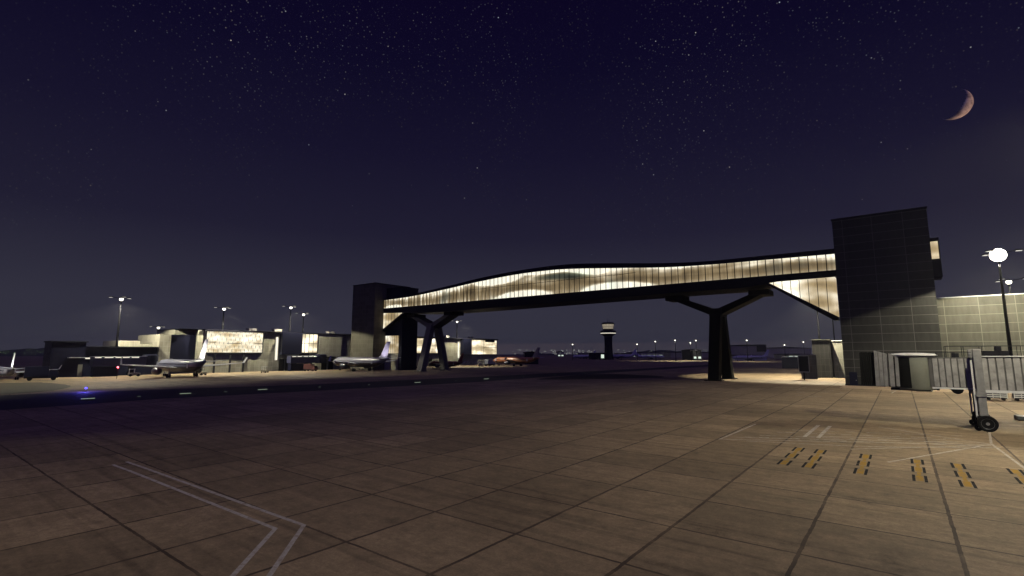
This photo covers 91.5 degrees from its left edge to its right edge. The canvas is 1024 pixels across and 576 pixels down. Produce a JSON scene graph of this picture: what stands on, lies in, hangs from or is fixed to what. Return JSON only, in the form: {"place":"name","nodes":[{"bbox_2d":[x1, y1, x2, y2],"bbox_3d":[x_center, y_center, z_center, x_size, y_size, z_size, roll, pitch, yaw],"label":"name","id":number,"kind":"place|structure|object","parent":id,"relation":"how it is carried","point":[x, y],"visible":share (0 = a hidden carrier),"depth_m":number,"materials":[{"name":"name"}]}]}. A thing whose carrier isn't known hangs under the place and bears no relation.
{"place":"outdoors","nodes":[
{"label":"outdoors","id":0,"kind":"place"},
{"bbox_2d":[0,382,70,394],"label":"grass","id":1,"kind":"structure","parent":0,"point":[16,388],"depth_m":95.21,"materials":[{"name":"green plant"}]},
{"bbox_2d":[42,341,88,376],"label":"stair tower","id":2,"kind":"structure","parent":0,"point":[69,356],"depth_m":136.51,"materials":[{"name":"metal"}]},
{"bbox_2d":[77,364,82,376],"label":"service door","id":3,"kind":"structure","parent":2,"relation":"in","point":[79,372],"depth_m":138.20,"materials":[{"name":"paint"}]},
{"bbox_2d":[89,355,158,376],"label":"boarding bridge","id":4,"kind":"structure","parent":0,"point":[115,361],"depth_m":141.56,"materials":[{"name":"grey metal"}]},
{"bbox_2d":[287,354,326,370],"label":"boarding bridge","id":5,"kind":"structure","parent":0,"point":[298,362],"depth_m":185.72,"materials":[{"name":"grey metal"}]},
{"bbox_2d":[202,328,497,372],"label":"terminal pier","id":6,"kind":"structure","parent":0,"point":[272,349],"depth_m":185.99,"materials":[{"name":"grey concrete"}]},
{"bbox_2d":[214,307,230,329],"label":"floodlight mast","id":7,"kind":"object","parent":6,"relation":"on","point":[224,308],"visible":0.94,"depth_m":171.98,"materials":[{"name":"metal"}]},
{"bbox_2d":[206,331,263,353],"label":"window","id":8,"kind":"structure","parent":6,"relation":"in","point":[218,341],"depth_m":172.74,"materials":[{"name":"grey glass"}]},
{"bbox_2d":[275,337,278,359],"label":"strip window","id":9,"kind":"structure","parent":6,"relation":"in","point":[276,349],"depth_m":184.38,"materials":[{"name":"grey glass"}]},
{"bbox_2d":[278,359,283,370],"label":"shutter door","id":10,"kind":"structure","parent":6,"relation":"in","point":[281,361],"depth_m":185.44,"materials":[{"name":"black metal"}]},
{"bbox_2d":[285,359,289,370],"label":"shutter door","id":11,"kind":"structure","parent":6,"relation":"in","point":[286,364],"depth_m":186.94,"materials":[{"name":"black metal"}]},
{"bbox_2d":[287,305,295,331],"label":"floodlight mast","id":12,"kind":"object","parent":6,"relation":"on","point":[290,317],"visible":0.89,"depth_m":191.01,"materials":[{"name":"metal"}]},
{"bbox_2d":[300,312,308,332],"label":"floodlight mast","id":13,"kind":"object","parent":6,"relation":"on","point":[303,314],"visible":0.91,"depth_m":199.33,"materials":[{"name":"metal"}]},
{"bbox_2d":[302,334,317,352],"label":"window","id":14,"kind":"structure","parent":6,"relation":"in","point":[309,342],"depth_m":195.03,"materials":[{"name":"grey glass"}]},
{"bbox_2d":[321,359,326,369],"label":"shutter door","id":15,"kind":"structure","parent":6,"relation":"in","point":[323,365],"depth_m":198.97,"materials":[{"name":"black metal"}]},
{"bbox_2d":[328,359,332,369],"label":"shutter door","id":16,"kind":"structure","parent":6,"relation":"in","point":[330,364],"depth_m":201.39,"materials":[{"name":"black metal"}]},
{"bbox_2d":[417,338,437,353],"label":"window","id":17,"kind":"structure","parent":6,"relation":"in","point":[433,350],"depth_m":244.74,"materials":[{"name":"grey glass"}]},
{"bbox_2d":[472,340,496,354],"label":"window","id":18,"kind":"structure","parent":6,"relation":"in","point":[479,347],"depth_m":276.72,"materials":[{"name":"grey glass"}]},
{"bbox_2d":[0,365,707,409],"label":"taxiway","id":19,"kind":"structure","parent":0,"point":[20,401],"depth_m":85.32,"materials":[{"name":"grey asphalt"}]},
{"bbox_2d":[350,282,406,369],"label":"lift tower","id":20,"kind":"structure","parent":0,"point":[368,334],"depth_m":197.96,"materials":[{"name":"grey metal"}]},
{"bbox_2d":[0,348,812,355],"bbox_3d":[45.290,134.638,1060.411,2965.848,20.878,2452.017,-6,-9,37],"label":"hills","id":21,"kind":"structure","parent":0,"point":[30,352],"depth_m":1145.08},
{"bbox_2d":[0,354,1023,575],"bbox_3d":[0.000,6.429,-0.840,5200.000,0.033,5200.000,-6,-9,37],"label":"apron","id":22,"kind":"object","parent":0,"point":[769,467],"visible":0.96,"depth_m":26.31,"materials":[{"name":"concrete"}]},
{"bbox_2d":[0,353,61,379],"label":"airliner","id":23,"kind":"object","parent":22,"relation":"on","point":[7,371],"visible":0.98,"depth_m":118.89,"materials":[{"name":"paint"}]},
{"bbox_2d":[24,366,58,380],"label":"service truck","id":24,"kind":"object","parent":22,"relation":"on","point":[30,373],"visible":0.99,"depth_m":119.51,"materials":[{"name":"grey metal"}]},
{"bbox_2d":[128,369,140,376],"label":"baggage tug","id":25,"kind":"object","parent":22,"relation":"on","point":[134,373],"visible":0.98,"depth_m":140.59,"materials":[{"name":"paint"}]},
{"bbox_2d":[83,328,203,376],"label":"terminal annex","id":26,"kind":"object","parent":22,"relation":"on","point":[180,343],"visible":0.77,"depth_m":156.12,"materials":[{"name":"grey concrete"}]},
{"bbox_2d":[109,296,131,345],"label":"floodlight mast","id":27,"kind":"object","parent":26,"relation":"on","point":[121,299],"visible":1,"depth_m":145.90,"materials":[{"name":"metal"}]},
{"bbox_2d":[120,339,247,377],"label":"airliner","id":28,"kind":"object","parent":22,"relation":"on","point":[194,366],"visible":1,"depth_m":133.48,"materials":[{"name":"paint"}]},
{"bbox_2d":[261,366,268,372],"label":"baggage tug","id":29,"kind":"object","parent":22,"relation":"on","point":[265,370],"visible":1,"depth_m":167.18,"materials":[{"name":"paint"}]},
{"bbox_2d":[303,364,317,370],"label":"service truck","id":30,"kind":"object","parent":22,"relation":"on","point":[308,367],"visible":0.92,"depth_m":180.55,"materials":[{"name":"red paint"}]},
{"bbox_2d":[328,342,400,370],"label":"airliner","id":31,"kind":"object","parent":22,"relation":"on","point":[368,363],"visible":0.99,"depth_m":180.05,"materials":[{"name":"paint"}]},
{"bbox_2d":[384,287,417,369],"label":"stair block","id":32,"kind":"structure","parent":22,"relation":"on","point":[401,336],"depth_m":195.02,"materials":[{"name":"grey concrete"}]},
{"bbox_2d":[385,336,398,352],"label":"window","id":33,"kind":"structure","parent":32,"relation":"in","point":[394,340],"depth_m":194.82,"materials":[{"name":"grey glass"}]},
{"bbox_2d":[407,312,463,371],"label":"bridge pylon","id":34,"kind":"object","parent":22,"relation":"on","point":[434,327],"visible":0.97,"depth_m":184.73,"materials":[{"name":"dark painted steel"},{"name":"black rubber"}]},
{"bbox_2d":[383,249,839,331],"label":"footbridge","id":35,"kind":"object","parent":34,"relation":"on","point":[808,278],"visible":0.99,"depth_m":136.24,"materials":[{"name":"glass"},{"name":"dark steel"}]},
{"bbox_2d":[428,353,468,368],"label":"airliner","id":36,"kind":"object","parent":22,"relation":"on","point":[436,364],"visible":0.71,"depth_m":207.98,"materials":[{"name":"paint"}]},
{"bbox_2d":[485,359,494,365],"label":"service truck","id":37,"kind":"object","parent":22,"relation":"on","point":[489,362],"visible":1,"depth_m":255.53,"materials":[{"name":"grey metal"}]},
{"bbox_2d":[493,347,543,365],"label":"airliner","id":38,"kind":"object","parent":22,"relation":"on","point":[506,360],"visible":0.99,"depth_m":253.19,"materials":[{"name":"paint"}]},
{"bbox_2d":[523,351,537,363],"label":"hangar","id":39,"kind":"structure","parent":22,"relation":"on","point":[529,354],"depth_m":297.00,"materials":[{"name":"grey metal"}]},
{"bbox_2d":[556,351,563,356],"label":"hangar","id":40,"kind":"structure","parent":22,"relation":"on","point":[559,353],"depth_m":892.20,"materials":[{"name":"grey"}]},
{"bbox_2d":[573,351,595,358],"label":"airliner","id":41,"kind":"object","parent":22,"relation":"on","point":[581,356],"visible":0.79,"depth_m":551.12,"materials":[{"name":"paint"}]},
{"bbox_2d":[589,353,606,359],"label":"tower annex","id":42,"kind":"object","parent":22,"relation":"on","point":[597,356],"visible":1,"depth_m":512.07,"materials":[{"name":"metal"}]},
{"bbox_2d":[613,349,636,358],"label":"airliner","id":43,"kind":"object","parent":22,"relation":"on","point":[623,356],"visible":0.74,"depth_m":521.52,"materials":[{"name":"paint"}]},
{"bbox_2d":[614,353,639,356],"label":"hangar","id":44,"kind":"structure","parent":22,"relation":"on","point":[625,353],"depth_m":812.62,"materials":[{"name":"grey"}]},
{"bbox_2d":[634,350,663,359],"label":"airliner","id":45,"kind":"object","parent":22,"relation":"on","point":[650,356],"visible":0.98,"depth_m":513.43,"materials":[{"name":"paint"}]},
{"bbox_2d":[638,352,663,355],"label":"hangar","id":46,"kind":"structure","parent":22,"relation":"on","point":[650,353],"depth_m":852.46,"materials":[{"name":"grey"}]},
{"bbox_2d":[664,352,707,357],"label":"hangar","id":47,"kind":"structure","parent":22,"relation":"on","point":[679,354],"depth_m":753.24,"materials":[{"name":"grey metal"}]},
{"bbox_2d":[681,349,701,359],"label":"hangar","id":48,"kind":"structure","parent":22,"relation":"on","point":[687,354],"depth_m":469.49,"materials":[{"name":"metal"}]},
{"bbox_2d":[665,289,773,380],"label":"bridge pylon","id":49,"kind":"object","parent":22,"relation":"on","point":[720,363],"visible":0.92,"depth_m":122.05,"materials":[{"name":"metal"}]},
{"bbox_2d":[730,344,765,354],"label":"hangar","id":50,"kind":"structure","parent":22,"relation":"on","point":[758,349],"depth_m":634.88,"materials":[{"name":"metal"}]},
{"bbox_2d":[732,355,766,359],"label":"hangar","id":51,"kind":"structure","parent":22,"relation":"on","point":[748,355],"depth_m":455.38,"materials":[{"name":"white metal"}]},
{"bbox_2d":[733,350,768,360],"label":"airliner","id":52,"kind":"object","parent":22,"relation":"on","point":[751,357],"visible":0.96,"depth_m":424.52,"materials":[{"name":"paint"}]},
{"bbox_2d":[766,347,810,357],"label":"hangar","id":53,"kind":"structure","parent":22,"relation":"on","point":[785,350],"depth_m":714.38,"materials":[{"name":"grey metal"}]},
{"bbox_2d":[782,357,798,368],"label":"blast fence","id":54,"kind":"object","parent":22,"relation":"on","point":[789,362],"visible":0.64,"depth_m":212.62,"materials":[{"name":"metal"}]},
{"bbox_2d":[774,354,810,358],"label":"hangar","id":55,"kind":"structure","parent":22,"relation":"on","point":[778,356],"depth_m":560.38,"materials":[{"name":"grey"}]},
{"bbox_2d":[798,355,809,379],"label":"sign board","id":56,"kind":"object","parent":22,"relation":"on","point":[803,364],"visible":0.99,"depth_m":122.37,"materials":[{"name":"metal"}]},
{"bbox_2d":[817,311,819,338],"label":"floodlight mast","id":57,"kind":"object","parent":22,"relation":"on","point":[818,326],"visible":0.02,"depth_m":140.20,"materials":[{"name":"metal"}]},
{"bbox_2d":[812,339,834,377],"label":"panelled hut","id":58,"kind":"object","parent":22,"relation":"on","point":[822,350],"visible":0.75,"depth_m":133.00,"materials":[{"name":"grey metal"}]},
{"bbox_2d":[831,340,844,377],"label":"panelled hut","id":59,"kind":"object","parent":22,"relation":"on","point":[838,360],"visible":0.61,"depth_m":132.15,"materials":[{"name":"grey metal"}]},
{"bbox_2d":[986,392,1007,400],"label":"cargo cage","id":60,"kind":"object","parent":22,"relation":"on","point":[1002,396],"visible":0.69,"depth_m":69.14,"materials":[{"name":"metal"}]},
{"bbox_2d":[995,277,1023,293],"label":"floodlight mast","id":61,"kind":"object","parent":22,"relation":"on","point":[1008,281],"visible":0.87,"depth_m":107.43,"materials":[{"name":"metal"}]},
{"bbox_2d":[1012,393,1023,400],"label":"cargo cage","id":62,"kind":"object","parent":22,"relation":"on","point":[1016,396],"visible":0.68,"depth_m":68.32,"materials":[{"name":"metal"}]},
{"bbox_2d":[0,0,1023,353],"label":"sky","id":63,"kind":"structure","parent":0,"point":[183,160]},
{"bbox_2d":[539,374,661,379],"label":"grass","id":64,"kind":"structure","parent":0,"point":[606,376],"depth_m":134.40,"materials":[{"name":"green plant"}]},
{"bbox_2d":[600,320,615,359],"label":"control tower","id":65,"kind":"structure","parent":0,"point":[607,332],"depth_m":516.11,"materials":[{"name":"concrete"}]},
{"bbox_2d":[801,355,817,378],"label":"screen wall","id":66,"kind":"structure","parent":0,"point":[812,373],"depth_m":127.29,"materials":[{"name":"grey metal"}]},
{"bbox_2d":[831,206,942,386],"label":"lift tower","id":67,"kind":"structure","parent":0,"point":[888,264],"depth_m":99.62,"materials":[{"name":"metal"}]},
{"bbox_2d":[849,372,857,385],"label":"service door","id":68,"kind":"structure","parent":67,"relation":"in","point":[852,375],"depth_m":101.01,"materials":[{"name":"metal"}]},
{"bbox_2d":[840,385,1011,393],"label":"pavement","id":69,"kind":"structure","parent":0,"point":[886,388],"depth_m":92.54,"materials":[{"name":"concrete"}]},
{"bbox_2d":[981,249,1022,355],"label":"floodlight mast","id":70,"kind":"object","parent":69,"relation":"on","point":[998,255],"visible":0.84,"depth_m":84.92,"materials":[{"name":"metal"}]},
{"bbox_2d":[859,345,1023,431],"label":"boarding bridge","id":71,"kind":"structure","parent":0,"point":[976,374],"depth_m":44.11,"materials":[{"name":"metal"}]},
{"bbox_2d":[945,89,973,119],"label":"moon","id":72,"kind":"object","parent":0,"point":[966,107],"visible":1,"depth_m":6344.36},
{"bbox_2d":[936,293,1023,356],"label":"terminal building","id":73,"kind":"structure","parent":0,"point":[978,320],"depth_m":94.17,"materials":[{"name":"beige tile"}]},
{"bbox_2d":[1014,415,1023,420],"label":"ground unit","id":74,"kind":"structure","parent":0,"point":[1019,417],"depth_m":48.46,"materials":[{"name":"grey paint"}]}
]}

